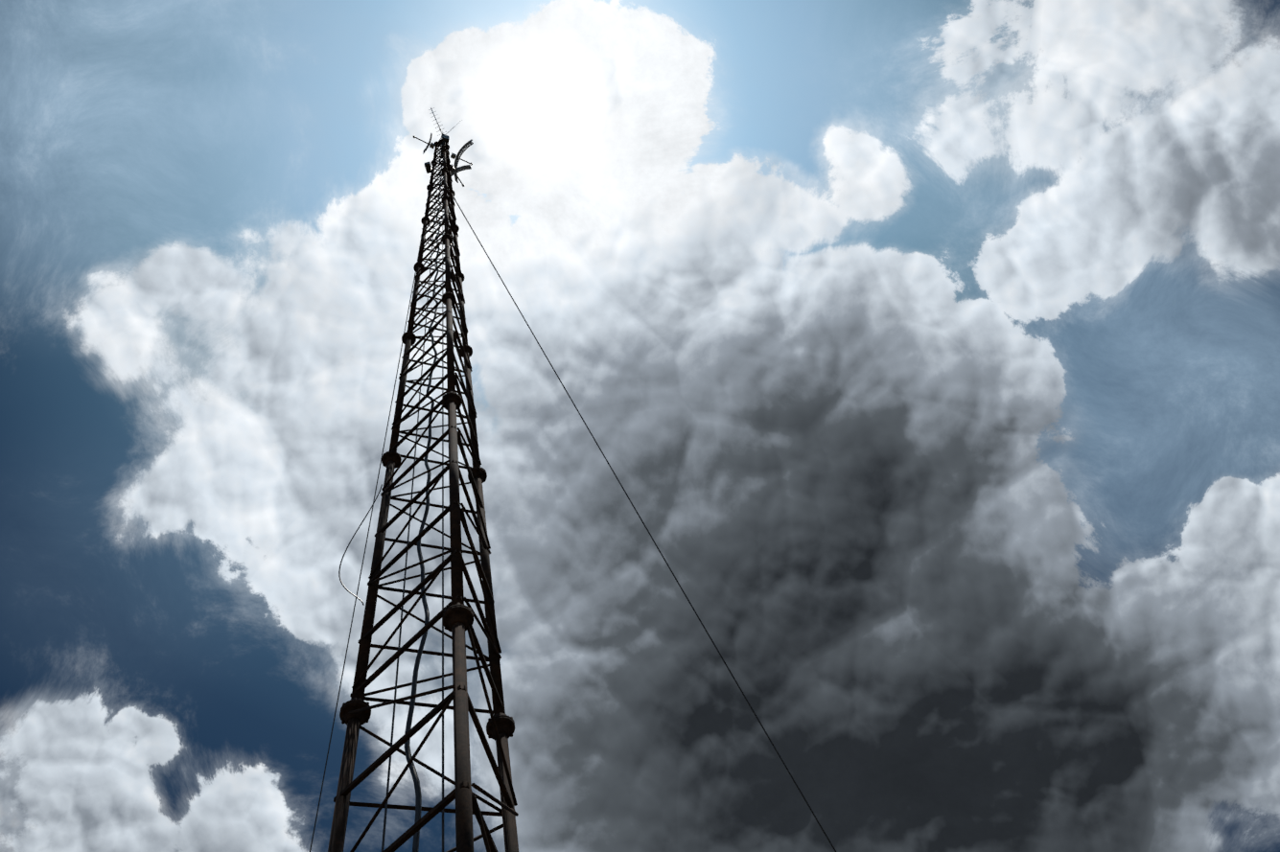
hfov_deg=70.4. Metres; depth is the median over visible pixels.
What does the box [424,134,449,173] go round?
mast head equipment
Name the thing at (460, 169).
grid dish
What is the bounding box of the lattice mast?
[327,134,518,851]
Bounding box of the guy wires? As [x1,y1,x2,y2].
[309,196,836,851]
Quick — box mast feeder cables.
[338,144,444,851]
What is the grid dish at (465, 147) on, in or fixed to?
attached to the lattice mast
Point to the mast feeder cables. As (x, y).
(418, 803)
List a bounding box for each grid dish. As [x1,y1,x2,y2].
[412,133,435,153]
[442,163,471,186]
[450,139,473,183]
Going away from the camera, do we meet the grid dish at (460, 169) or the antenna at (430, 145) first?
the grid dish at (460, 169)
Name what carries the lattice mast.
on the mast plinth
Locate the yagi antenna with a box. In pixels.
[429,107,443,136]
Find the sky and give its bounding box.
[0,0,1279,851]
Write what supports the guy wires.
attached to the lattice mast
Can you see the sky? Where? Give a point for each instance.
(929, 350)

